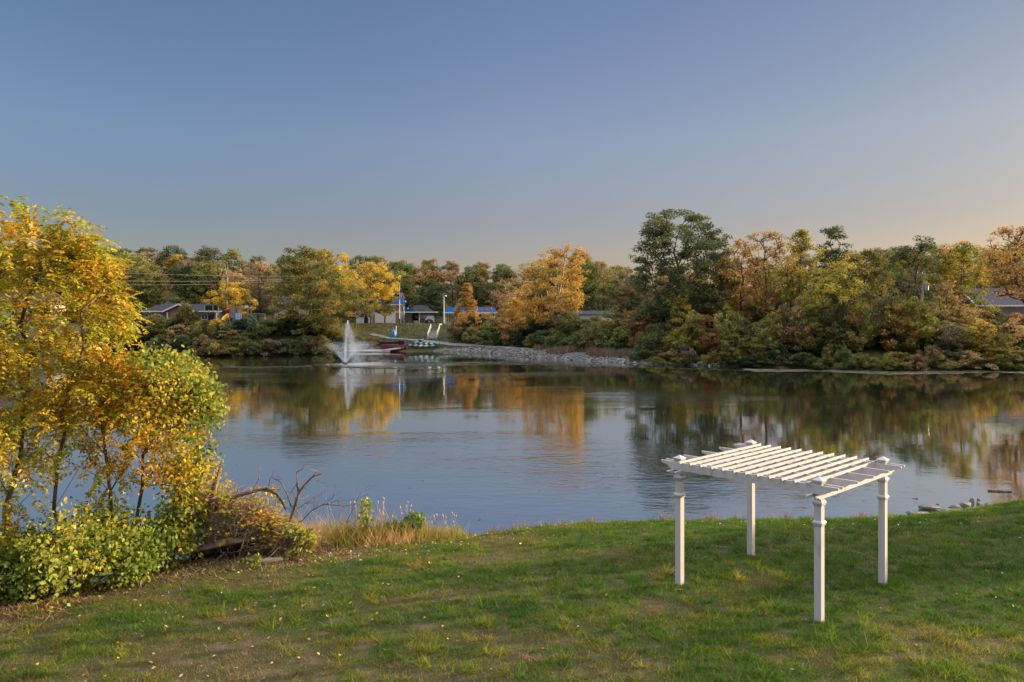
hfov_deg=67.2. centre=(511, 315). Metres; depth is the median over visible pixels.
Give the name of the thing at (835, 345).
bank sapling
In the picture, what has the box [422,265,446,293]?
hillside tree
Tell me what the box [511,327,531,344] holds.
shore shrub
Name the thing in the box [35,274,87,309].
hillside tree
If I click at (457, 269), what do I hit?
hillside tree
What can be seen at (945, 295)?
waterside tree
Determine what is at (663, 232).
waterside tree
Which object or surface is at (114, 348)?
shore shrub
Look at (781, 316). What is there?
bank sapling
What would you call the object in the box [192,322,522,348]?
bank grass
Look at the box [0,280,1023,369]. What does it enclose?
bank
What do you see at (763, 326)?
shore shrub
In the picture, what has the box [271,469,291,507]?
dead twigs
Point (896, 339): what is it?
shore shrub
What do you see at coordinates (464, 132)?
sky
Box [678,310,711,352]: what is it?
bank sapling
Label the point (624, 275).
hillside tree
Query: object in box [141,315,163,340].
bank sapling
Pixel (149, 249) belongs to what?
hillside tree
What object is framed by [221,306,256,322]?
playground tower
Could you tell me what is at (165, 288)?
hillside tree
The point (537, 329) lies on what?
shore shrub
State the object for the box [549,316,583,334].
shore shrub
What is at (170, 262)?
hillside tree
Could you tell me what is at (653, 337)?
shore shrub
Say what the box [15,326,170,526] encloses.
sapling tree
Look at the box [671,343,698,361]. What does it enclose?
shore shrub
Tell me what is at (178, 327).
bank sapling
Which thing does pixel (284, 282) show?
hillside tree
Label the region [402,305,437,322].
kiosk building
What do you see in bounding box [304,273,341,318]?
hillside tree
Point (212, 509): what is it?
broken trunk
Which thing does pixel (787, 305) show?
shore shrub
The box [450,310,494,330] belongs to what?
waterside tree
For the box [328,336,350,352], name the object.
shore shrub
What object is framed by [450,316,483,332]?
shore shrub
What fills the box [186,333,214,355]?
shore shrub
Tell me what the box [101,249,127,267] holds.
hillside tree
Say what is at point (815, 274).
hillside tree
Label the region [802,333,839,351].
shore shrub
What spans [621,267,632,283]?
hillside tree
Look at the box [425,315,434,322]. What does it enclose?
parked car
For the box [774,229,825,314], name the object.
waterside tree
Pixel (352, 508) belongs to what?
dead twigs
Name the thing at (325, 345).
shore shrub
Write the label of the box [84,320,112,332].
shore shrub
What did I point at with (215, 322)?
shore shrub
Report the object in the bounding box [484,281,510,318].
hillside tree
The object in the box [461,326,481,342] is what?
shore shrub
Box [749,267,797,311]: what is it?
hillside tree
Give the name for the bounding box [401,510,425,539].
weed plant
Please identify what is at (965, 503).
shore stone
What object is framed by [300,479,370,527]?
dead twigs
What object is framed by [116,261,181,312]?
hillside tree
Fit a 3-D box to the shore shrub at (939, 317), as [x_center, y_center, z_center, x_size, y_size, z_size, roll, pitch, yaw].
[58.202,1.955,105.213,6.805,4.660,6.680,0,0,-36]
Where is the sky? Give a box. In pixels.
[0,0,1023,287]
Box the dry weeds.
[247,500,470,553]
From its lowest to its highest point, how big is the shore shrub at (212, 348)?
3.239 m
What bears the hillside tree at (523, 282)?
on the bank
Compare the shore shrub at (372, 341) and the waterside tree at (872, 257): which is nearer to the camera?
the waterside tree at (872, 257)
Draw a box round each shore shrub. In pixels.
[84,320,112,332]
[88,342,127,354]
[98,325,123,339]
[112,340,134,353]
[121,334,151,353]
[129,341,153,351]
[131,319,165,341]
[136,313,166,331]
[142,334,167,353]
[147,317,176,336]
[149,342,179,353]
[162,334,196,352]
[163,317,191,337]
[163,340,206,354]
[178,314,201,330]
[186,321,214,340]
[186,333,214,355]
[198,339,232,355]
[199,319,232,336]
[208,325,233,339]
[218,341,234,351]
[219,339,243,354]
[224,318,250,335]
[228,338,262,355]
[230,318,256,333]
[237,327,267,340]
[243,338,291,355]
[244,339,270,352]
[256,318,281,334]
[265,318,300,334]
[269,339,295,352]
[272,339,306,354]
[275,315,305,333]
[288,335,319,353]
[290,313,318,334]
[299,335,327,354]
[305,323,329,335]
[307,327,343,340]
[314,334,335,353]
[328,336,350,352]
[335,327,350,344]
[347,335,373,346]
[363,337,379,344]
[445,326,456,335]
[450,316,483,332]
[451,326,475,340]
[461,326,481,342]
[466,330,496,343]
[473,316,497,330]
[478,330,511,344]
[481,316,505,332]
[499,326,522,344]
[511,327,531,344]
[515,317,530,331]
[521,320,538,335]
[523,333,538,346]
[526,329,556,344]
[529,320,554,335]
[543,329,566,347]
[544,311,577,330]
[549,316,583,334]
[554,334,580,346]
[564,328,593,348]
[570,317,590,336]
[577,316,603,332]
[580,337,599,347]
[585,328,618,349]
[591,318,617,332]
[601,326,633,348]
[611,316,658,338]
[611,321,628,337]
[614,336,635,349]
[625,331,647,347]
[626,349,657,361]
[629,331,646,342]
[633,323,665,350]
[643,350,668,361]
[644,307,669,332]
[650,352,692,364]
[652,316,678,335]
[657,327,706,352]
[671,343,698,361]
[672,319,698,346]
[683,356,702,364]
[685,325,716,347]
[697,351,725,364]
[698,329,715,339]
[700,314,731,328]
[706,318,740,341]
[711,357,737,365]
[718,310,732,323]
[721,331,757,349]
[723,327,754,351]
[729,317,751,329]
[732,359,762,366]
[737,301,763,335]
[745,300,774,327]
[748,322,772,348]
[755,357,780,364]
[762,329,796,350]
[764,303,795,329]
[765,342,790,363]
[773,358,800,364]
[777,326,800,350]
[783,302,798,322]
[783,352,817,365]
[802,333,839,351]
[805,359,842,369]
[818,343,841,365]
[822,322,852,347]
[831,345,858,368]
[839,319,870,347]
[840,352,885,367]
[853,319,876,344]
[861,306,889,327]
[866,322,908,350]
[874,351,930,366]
[877,353,901,369]
[903,353,928,370]
[912,345,952,367]
[914,323,944,348]
[925,313,954,344]
[926,352,955,369]
[940,317,970,337]
[941,350,998,369]
[943,310,986,324]
[943,353,970,368]
[963,308,994,324]
[963,326,1004,351]
[968,359,1012,368]
[977,322,1015,349]
[980,349,1023,370]
[983,309,1017,329]
[998,319,1023,350]
[1003,313,1023,329]
[1005,315,1023,334]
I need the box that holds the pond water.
[0,351,1023,582]
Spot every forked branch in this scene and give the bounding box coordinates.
[271,465,303,503]
[287,465,326,526]
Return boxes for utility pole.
[220,261,231,321]
[917,272,931,304]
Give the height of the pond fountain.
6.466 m
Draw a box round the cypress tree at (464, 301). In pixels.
[450,282,481,325]
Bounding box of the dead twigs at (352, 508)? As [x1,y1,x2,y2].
[345,484,372,533]
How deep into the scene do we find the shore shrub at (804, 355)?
99.09 m
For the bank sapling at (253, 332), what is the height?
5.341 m
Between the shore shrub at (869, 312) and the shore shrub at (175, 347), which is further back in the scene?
the shore shrub at (175, 347)
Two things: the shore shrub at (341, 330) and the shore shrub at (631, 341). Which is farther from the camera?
the shore shrub at (341, 330)
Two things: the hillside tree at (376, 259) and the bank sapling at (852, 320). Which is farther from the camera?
the hillside tree at (376, 259)
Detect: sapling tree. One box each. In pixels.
[0,194,133,538]
[0,216,84,560]
[0,241,154,583]
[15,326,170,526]
[100,345,220,525]
[119,332,234,575]
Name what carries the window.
in the brick house at (166, 310)
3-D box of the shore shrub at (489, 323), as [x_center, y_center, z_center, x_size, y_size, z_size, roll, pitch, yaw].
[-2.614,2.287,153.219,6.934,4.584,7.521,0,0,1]
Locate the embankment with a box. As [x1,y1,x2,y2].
[433,347,696,364]
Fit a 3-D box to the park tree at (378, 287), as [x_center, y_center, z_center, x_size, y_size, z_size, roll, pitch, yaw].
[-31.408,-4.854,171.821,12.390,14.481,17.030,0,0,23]
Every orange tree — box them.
[515,243,592,329]
[976,225,1023,302]
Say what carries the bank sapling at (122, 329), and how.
on the bank
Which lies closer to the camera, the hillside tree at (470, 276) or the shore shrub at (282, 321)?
the shore shrub at (282, 321)
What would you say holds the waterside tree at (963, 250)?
on the bank
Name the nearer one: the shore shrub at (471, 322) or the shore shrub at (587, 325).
the shore shrub at (587, 325)
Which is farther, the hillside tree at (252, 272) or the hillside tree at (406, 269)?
the hillside tree at (406, 269)
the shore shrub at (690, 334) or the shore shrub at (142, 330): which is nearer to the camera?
the shore shrub at (690, 334)
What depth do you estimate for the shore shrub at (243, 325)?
137.10 m
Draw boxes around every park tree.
[202,281,258,321]
[316,251,358,322]
[329,284,383,327]
[335,262,402,323]
[368,291,401,322]
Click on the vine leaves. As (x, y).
(263, 524)
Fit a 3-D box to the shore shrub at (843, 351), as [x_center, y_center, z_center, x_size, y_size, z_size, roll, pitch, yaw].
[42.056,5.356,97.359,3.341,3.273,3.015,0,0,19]
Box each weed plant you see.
[207,478,237,538]
[224,496,267,552]
[235,552,262,567]
[246,486,284,553]
[259,516,301,554]
[285,525,314,560]
[317,536,326,550]
[357,497,374,536]
[379,519,406,538]
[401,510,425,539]
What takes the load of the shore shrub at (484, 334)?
on the bank
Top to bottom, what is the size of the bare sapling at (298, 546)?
1.031 m
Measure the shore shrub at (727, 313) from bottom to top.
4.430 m
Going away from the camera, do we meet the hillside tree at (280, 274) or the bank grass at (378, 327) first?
the bank grass at (378, 327)
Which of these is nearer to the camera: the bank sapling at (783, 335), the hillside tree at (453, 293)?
the bank sapling at (783, 335)
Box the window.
[201,314,207,319]
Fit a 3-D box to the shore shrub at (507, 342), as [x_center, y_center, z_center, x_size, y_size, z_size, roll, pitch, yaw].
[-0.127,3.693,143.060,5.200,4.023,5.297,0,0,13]
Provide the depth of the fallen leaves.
19.29 m
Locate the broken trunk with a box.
[203,466,220,553]
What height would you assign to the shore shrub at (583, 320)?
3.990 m
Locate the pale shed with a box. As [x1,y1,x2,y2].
[559,311,610,322]
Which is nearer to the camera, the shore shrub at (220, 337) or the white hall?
the shore shrub at (220, 337)
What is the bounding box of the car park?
[358,323,449,323]
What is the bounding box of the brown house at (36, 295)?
[0,288,67,323]
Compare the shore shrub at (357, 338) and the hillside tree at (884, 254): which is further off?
the hillside tree at (884, 254)
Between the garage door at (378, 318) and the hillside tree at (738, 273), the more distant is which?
the hillside tree at (738, 273)
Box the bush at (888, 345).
[875,301,921,352]
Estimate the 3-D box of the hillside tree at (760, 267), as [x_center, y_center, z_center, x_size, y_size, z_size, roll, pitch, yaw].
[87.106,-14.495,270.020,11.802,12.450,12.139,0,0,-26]
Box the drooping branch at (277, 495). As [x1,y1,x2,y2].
[265,471,293,509]
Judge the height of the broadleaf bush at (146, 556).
2.144 m
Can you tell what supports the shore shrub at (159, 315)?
on the bank
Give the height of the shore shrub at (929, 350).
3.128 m
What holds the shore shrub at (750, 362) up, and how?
on the bank
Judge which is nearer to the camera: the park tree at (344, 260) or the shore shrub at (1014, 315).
the shore shrub at (1014, 315)
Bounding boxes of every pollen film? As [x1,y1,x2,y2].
[212,366,433,368]
[441,362,751,370]
[751,369,1023,374]
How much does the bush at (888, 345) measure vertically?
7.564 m
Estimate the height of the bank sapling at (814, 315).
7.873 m
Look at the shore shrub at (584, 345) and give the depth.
122.56 m
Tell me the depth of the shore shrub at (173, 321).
135.96 m
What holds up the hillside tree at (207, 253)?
on the bank
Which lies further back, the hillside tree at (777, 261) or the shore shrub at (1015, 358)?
the hillside tree at (777, 261)
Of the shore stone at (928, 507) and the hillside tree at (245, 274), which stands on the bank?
the hillside tree at (245, 274)
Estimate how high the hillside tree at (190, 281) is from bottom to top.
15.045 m
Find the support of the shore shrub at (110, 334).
on the bank
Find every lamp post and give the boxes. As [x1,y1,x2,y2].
[403,293,405,322]
[443,295,446,322]
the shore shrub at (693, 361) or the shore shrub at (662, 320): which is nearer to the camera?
the shore shrub at (693, 361)
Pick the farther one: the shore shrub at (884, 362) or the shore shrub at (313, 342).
the shore shrub at (313, 342)
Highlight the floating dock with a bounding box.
[348,347,407,351]
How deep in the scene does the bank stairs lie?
162.69 m
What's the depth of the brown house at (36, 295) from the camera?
169.17 m
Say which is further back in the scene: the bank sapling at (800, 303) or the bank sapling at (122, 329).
the bank sapling at (122, 329)
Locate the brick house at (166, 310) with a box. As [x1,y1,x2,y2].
[140,302,228,323]
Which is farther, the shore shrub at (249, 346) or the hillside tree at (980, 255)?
the hillside tree at (980, 255)
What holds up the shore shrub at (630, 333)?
on the bank
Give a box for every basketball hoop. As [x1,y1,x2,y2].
[205,305,212,320]
[210,305,217,320]
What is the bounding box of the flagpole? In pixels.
[399,285,399,323]
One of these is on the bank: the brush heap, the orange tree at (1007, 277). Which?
the orange tree at (1007, 277)
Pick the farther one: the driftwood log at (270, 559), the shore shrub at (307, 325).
the shore shrub at (307, 325)
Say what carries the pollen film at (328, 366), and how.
on the pond water
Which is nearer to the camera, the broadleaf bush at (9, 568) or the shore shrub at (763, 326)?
the broadleaf bush at (9, 568)
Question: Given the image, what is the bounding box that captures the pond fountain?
[325,320,386,365]
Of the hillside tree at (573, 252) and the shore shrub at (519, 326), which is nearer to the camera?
the shore shrub at (519, 326)
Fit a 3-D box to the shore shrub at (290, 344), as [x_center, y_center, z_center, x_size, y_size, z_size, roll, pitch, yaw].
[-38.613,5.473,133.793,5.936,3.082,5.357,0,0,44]
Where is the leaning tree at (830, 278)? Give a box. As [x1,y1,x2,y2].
[795,261,871,326]
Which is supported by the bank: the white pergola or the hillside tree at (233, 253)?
the hillside tree at (233, 253)
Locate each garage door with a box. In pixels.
[375,313,382,322]
[384,314,391,322]
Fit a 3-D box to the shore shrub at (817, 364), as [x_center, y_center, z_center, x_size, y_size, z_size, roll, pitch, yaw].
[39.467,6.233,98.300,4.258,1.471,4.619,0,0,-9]
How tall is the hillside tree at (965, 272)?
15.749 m
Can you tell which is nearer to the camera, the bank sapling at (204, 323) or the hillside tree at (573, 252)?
the bank sapling at (204, 323)
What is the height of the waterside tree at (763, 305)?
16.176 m
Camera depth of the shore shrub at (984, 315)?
110.91 m
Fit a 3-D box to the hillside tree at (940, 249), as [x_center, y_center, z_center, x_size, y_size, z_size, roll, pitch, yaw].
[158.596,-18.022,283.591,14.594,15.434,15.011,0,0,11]
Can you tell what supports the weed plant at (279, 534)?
on the lawn at (293, 660)
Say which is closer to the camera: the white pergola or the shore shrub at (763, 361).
the white pergola
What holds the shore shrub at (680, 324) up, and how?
on the bank
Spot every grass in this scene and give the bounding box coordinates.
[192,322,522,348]
[329,497,456,530]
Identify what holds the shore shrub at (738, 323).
on the bank
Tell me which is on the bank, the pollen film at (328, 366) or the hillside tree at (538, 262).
the hillside tree at (538, 262)
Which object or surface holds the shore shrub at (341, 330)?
on the bank
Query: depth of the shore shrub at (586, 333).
124.77 m
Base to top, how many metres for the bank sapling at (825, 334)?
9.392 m
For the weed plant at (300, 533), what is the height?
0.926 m
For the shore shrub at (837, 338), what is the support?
on the bank
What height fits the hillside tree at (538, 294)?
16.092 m
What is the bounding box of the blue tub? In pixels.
[391,330,395,336]
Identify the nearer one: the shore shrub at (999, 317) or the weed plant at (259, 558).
the weed plant at (259, 558)
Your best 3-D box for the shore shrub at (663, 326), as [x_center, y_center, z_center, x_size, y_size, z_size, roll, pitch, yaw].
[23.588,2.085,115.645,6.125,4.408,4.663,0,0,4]
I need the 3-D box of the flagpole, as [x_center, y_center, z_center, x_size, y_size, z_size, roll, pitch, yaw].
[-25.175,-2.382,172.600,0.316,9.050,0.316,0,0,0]
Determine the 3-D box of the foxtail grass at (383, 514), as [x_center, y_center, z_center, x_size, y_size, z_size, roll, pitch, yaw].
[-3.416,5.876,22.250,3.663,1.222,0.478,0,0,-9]
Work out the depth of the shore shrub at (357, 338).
147.89 m
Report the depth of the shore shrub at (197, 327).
135.03 m
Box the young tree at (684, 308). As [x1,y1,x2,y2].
[664,293,697,346]
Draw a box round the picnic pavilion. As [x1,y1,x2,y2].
[444,307,496,322]
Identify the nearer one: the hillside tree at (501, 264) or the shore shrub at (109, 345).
the shore shrub at (109, 345)
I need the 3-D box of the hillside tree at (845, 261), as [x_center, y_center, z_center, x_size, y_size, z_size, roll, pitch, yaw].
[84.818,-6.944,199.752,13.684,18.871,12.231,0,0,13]
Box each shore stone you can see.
[918,504,940,509]
[958,502,971,505]
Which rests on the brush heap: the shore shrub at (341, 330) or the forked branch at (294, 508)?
the forked branch at (294, 508)
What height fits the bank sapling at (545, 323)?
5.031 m
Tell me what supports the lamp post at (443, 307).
on the car park
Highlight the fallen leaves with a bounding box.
[0,469,1020,680]
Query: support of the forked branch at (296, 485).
on the brush heap
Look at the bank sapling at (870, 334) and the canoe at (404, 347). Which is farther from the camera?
the canoe at (404, 347)
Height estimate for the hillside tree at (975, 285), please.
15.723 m
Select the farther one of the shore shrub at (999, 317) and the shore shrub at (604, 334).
the shore shrub at (604, 334)
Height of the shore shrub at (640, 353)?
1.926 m
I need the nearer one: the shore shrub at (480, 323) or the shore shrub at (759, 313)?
the shore shrub at (759, 313)
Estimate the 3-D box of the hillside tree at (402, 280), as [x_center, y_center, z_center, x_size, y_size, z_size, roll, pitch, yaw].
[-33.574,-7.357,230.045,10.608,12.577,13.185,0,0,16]
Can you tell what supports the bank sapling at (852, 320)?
on the bank
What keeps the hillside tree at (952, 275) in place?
on the bank
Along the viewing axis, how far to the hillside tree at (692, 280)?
226.77 m
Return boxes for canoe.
[377,340,398,343]
[382,345,406,348]
[384,344,406,346]
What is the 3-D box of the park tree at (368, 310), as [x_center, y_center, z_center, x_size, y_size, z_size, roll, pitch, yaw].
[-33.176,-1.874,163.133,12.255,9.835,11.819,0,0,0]
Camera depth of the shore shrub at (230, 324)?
136.31 m
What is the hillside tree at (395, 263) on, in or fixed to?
on the bank
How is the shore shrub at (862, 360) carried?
on the bank
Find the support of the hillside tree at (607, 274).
on the bank
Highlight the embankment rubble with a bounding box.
[444,347,719,365]
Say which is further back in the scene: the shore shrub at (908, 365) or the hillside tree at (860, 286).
the hillside tree at (860, 286)
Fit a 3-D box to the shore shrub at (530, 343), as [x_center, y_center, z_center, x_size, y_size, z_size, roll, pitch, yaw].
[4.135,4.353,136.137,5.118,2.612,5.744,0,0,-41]
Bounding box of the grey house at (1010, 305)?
[942,288,1023,317]
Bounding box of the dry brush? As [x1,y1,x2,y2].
[533,343,667,357]
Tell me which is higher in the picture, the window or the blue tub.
the window
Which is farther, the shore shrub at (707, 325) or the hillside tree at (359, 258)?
the hillside tree at (359, 258)
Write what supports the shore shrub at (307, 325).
on the bank
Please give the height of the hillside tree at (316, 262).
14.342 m
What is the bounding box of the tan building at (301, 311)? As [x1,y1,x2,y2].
[271,296,312,322]
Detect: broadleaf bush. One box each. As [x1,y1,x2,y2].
[0,512,73,610]
[4,482,168,610]
[90,504,189,590]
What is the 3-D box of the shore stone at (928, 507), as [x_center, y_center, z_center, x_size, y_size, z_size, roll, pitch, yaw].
[14.688,6.761,27.031,0.753,0.242,0.365,0,0,-12]
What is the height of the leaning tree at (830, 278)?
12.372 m
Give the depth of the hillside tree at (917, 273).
220.81 m
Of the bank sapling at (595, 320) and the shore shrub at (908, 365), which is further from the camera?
the bank sapling at (595, 320)
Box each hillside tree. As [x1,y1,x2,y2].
[0,243,61,293]
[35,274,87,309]
[61,272,115,321]
[93,254,135,307]
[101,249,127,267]
[101,250,158,311]
[112,248,137,257]
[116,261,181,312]
[133,246,166,276]
[137,270,170,305]
[156,244,189,276]
[158,262,215,303]
[162,253,184,286]
[174,260,201,296]
[182,263,218,302]
[183,253,208,283]
[185,260,229,303]
[189,247,232,283]
[196,268,258,320]
[201,245,221,261]
[221,248,247,275]
[236,268,255,289]
[239,260,280,310]
[239,264,281,321]
[246,255,266,283]
[253,262,282,294]
[270,267,320,308]
[275,254,291,269]
[276,263,293,295]
[298,266,327,296]
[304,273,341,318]
[307,248,340,267]
[311,261,330,276]
[341,264,377,304]
[341,269,384,295]
[343,255,369,280]
[361,266,418,301]
[362,255,394,271]
[386,259,406,273]
[391,270,415,307]
[395,262,419,289]
[395,275,417,307]
[401,264,452,307]
[406,278,451,316]
[420,258,438,280]
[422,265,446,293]
[438,270,460,313]
[439,260,461,283]
[451,265,492,318]
[453,276,487,306]
[469,263,491,287]
[477,261,491,282]
[482,265,521,309]
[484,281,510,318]
[490,263,513,278]
[508,277,537,316]
[516,263,528,282]
[517,264,565,317]
[519,267,546,306]
[528,258,551,283]
[543,255,609,310]
[567,250,594,267]
[587,265,623,310]
[593,260,611,282]
[601,265,632,298]
[605,270,636,311]
[611,279,653,318]
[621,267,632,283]
[629,272,647,295]
[637,280,656,304]
[638,275,675,305]
[648,272,674,303]
[664,274,699,304]
[685,271,703,305]
[718,274,748,315]
[726,271,763,311]
[728,264,756,307]
[746,257,771,283]
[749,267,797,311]
[749,271,786,305]
[770,257,783,267]
[788,268,823,303]
[796,253,814,275]
[817,252,867,295]
[838,265,875,303]
[840,250,878,307]
[864,247,893,269]
[865,262,910,308]
[866,251,902,291]
[883,268,923,300]
[888,245,917,266]
[896,254,949,307]
[906,268,935,293]
[926,246,953,260]
[930,268,962,291]
[949,262,987,283]
[950,248,979,270]
[962,263,994,287]
[963,265,1015,287]
[972,248,1023,287]
[974,247,1005,264]
[1000,240,1023,261]
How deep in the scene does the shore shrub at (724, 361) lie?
103.76 m
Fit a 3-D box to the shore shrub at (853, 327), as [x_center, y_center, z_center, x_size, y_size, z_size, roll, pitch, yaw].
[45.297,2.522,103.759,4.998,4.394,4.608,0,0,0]
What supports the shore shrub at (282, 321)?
on the bank
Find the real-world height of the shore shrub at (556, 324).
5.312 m
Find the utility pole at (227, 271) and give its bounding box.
[220,261,231,321]
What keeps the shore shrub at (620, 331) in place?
on the bank
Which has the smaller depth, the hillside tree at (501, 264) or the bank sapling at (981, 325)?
the bank sapling at (981, 325)
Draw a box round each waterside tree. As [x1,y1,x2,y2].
[165,300,201,333]
[261,245,359,335]
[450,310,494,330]
[480,277,526,329]
[494,297,527,340]
[622,208,744,320]
[692,227,742,312]
[717,238,760,315]
[727,230,803,315]
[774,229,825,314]
[807,225,860,308]
[835,248,896,314]
[870,235,955,314]
[923,240,1002,313]
[930,282,981,324]
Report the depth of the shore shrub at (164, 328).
137.43 m
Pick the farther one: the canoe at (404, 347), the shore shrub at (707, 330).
the canoe at (404, 347)
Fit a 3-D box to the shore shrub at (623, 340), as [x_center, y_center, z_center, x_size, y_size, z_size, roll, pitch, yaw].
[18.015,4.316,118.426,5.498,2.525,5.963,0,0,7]
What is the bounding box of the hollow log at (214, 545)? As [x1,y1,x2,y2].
[187,535,258,560]
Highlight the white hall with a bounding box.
[356,297,407,322]
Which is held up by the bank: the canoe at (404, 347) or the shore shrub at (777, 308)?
the shore shrub at (777, 308)
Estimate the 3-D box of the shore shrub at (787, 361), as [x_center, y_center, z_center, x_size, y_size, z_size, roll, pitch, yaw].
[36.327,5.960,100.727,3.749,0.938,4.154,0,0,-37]
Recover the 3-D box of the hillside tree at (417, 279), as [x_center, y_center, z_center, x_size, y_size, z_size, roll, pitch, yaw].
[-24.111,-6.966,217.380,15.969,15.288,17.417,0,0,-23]
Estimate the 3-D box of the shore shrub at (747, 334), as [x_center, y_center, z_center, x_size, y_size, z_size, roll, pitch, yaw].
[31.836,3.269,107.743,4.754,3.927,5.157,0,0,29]
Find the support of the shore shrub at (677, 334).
on the bank
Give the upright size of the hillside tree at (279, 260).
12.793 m
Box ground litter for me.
[0,540,377,649]
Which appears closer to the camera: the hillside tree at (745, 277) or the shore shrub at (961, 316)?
the shore shrub at (961, 316)
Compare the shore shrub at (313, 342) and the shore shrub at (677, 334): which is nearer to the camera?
the shore shrub at (677, 334)
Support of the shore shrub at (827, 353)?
on the bank
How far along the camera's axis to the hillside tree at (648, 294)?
224.44 m
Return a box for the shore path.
[369,333,584,352]
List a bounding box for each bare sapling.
[238,523,254,559]
[298,529,309,562]
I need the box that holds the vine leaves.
[195,484,317,551]
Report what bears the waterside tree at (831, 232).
on the bank
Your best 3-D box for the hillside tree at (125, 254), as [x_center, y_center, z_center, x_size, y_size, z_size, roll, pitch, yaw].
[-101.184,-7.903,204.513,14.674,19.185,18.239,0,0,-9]
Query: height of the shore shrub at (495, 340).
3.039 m
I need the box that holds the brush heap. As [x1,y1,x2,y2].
[169,475,332,559]
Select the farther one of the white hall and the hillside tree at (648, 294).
the hillside tree at (648, 294)
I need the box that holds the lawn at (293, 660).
[0,500,1023,681]
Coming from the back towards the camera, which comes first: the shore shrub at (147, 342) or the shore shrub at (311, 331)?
the shore shrub at (311, 331)
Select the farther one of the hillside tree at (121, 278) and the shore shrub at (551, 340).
the hillside tree at (121, 278)
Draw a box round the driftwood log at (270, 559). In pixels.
[247,557,282,564]
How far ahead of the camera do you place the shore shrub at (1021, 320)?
104.72 m
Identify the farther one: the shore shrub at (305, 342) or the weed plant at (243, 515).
the shore shrub at (305, 342)
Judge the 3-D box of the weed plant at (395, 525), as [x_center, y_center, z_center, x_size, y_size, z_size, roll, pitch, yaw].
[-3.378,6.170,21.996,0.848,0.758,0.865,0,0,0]
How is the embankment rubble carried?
on the embankment
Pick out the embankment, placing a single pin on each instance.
(572, 355)
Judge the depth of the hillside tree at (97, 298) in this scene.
195.70 m
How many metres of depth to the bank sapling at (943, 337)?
97.62 m
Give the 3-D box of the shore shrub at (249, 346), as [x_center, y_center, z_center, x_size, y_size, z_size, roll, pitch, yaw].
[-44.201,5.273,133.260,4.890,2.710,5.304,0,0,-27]
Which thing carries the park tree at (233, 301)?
on the bank
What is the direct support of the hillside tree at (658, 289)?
on the bank
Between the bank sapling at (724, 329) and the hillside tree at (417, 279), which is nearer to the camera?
the bank sapling at (724, 329)
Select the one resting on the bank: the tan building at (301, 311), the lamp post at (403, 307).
the tan building at (301, 311)
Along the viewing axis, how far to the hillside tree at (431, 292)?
196.32 m
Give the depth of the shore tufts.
24.32 m
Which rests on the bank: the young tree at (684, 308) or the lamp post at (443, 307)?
the young tree at (684, 308)
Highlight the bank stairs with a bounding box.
[427,324,441,338]
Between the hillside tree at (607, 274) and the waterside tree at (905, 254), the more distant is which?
the hillside tree at (607, 274)
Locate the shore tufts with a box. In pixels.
[450,498,1020,534]
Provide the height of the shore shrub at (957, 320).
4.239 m
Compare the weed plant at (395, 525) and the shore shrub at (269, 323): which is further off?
the shore shrub at (269, 323)
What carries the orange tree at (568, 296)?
on the bank
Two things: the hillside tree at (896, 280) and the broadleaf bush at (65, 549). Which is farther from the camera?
the hillside tree at (896, 280)
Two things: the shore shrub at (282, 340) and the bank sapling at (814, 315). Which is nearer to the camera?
the bank sapling at (814, 315)
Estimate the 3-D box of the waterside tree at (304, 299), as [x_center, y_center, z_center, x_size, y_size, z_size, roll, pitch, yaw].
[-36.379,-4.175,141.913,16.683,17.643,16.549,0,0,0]
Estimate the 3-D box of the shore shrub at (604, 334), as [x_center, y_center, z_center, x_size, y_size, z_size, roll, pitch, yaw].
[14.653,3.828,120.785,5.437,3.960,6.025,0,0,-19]
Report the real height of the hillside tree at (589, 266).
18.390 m
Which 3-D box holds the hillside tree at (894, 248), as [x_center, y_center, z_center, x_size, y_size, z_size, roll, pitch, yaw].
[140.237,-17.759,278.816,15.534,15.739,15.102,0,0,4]
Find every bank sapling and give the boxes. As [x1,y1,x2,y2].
[110,321,140,340]
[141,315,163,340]
[162,324,190,341]
[190,320,216,343]
[213,326,240,341]
[239,320,267,340]
[518,312,538,335]
[540,313,554,331]
[552,308,581,335]
[579,315,608,346]
[597,305,627,334]
[619,304,652,332]
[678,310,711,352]
[696,314,724,353]
[713,304,742,354]
[714,332,746,364]
[721,318,760,341]
[742,317,781,359]
[762,309,789,347]
[771,305,804,351]
[784,296,817,351]
[799,301,834,354]
[803,322,865,354]
[808,293,849,358]
[831,298,870,351]
[846,297,881,351]
[862,292,902,348]
[869,287,920,345]
[888,308,933,355]
[897,296,938,354]
[917,318,966,345]
[925,324,970,360]
[946,323,981,353]
[954,310,998,340]
[967,319,1002,356]
[973,330,1014,360]
[984,318,1023,348]
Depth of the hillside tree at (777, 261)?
276.29 m
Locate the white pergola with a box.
[661,440,904,622]
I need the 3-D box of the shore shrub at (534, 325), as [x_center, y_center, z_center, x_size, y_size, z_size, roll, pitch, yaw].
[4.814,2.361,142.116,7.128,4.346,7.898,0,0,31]
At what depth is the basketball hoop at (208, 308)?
159.32 m
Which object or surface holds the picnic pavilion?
on the bank
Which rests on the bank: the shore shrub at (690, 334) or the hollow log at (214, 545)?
the shore shrub at (690, 334)

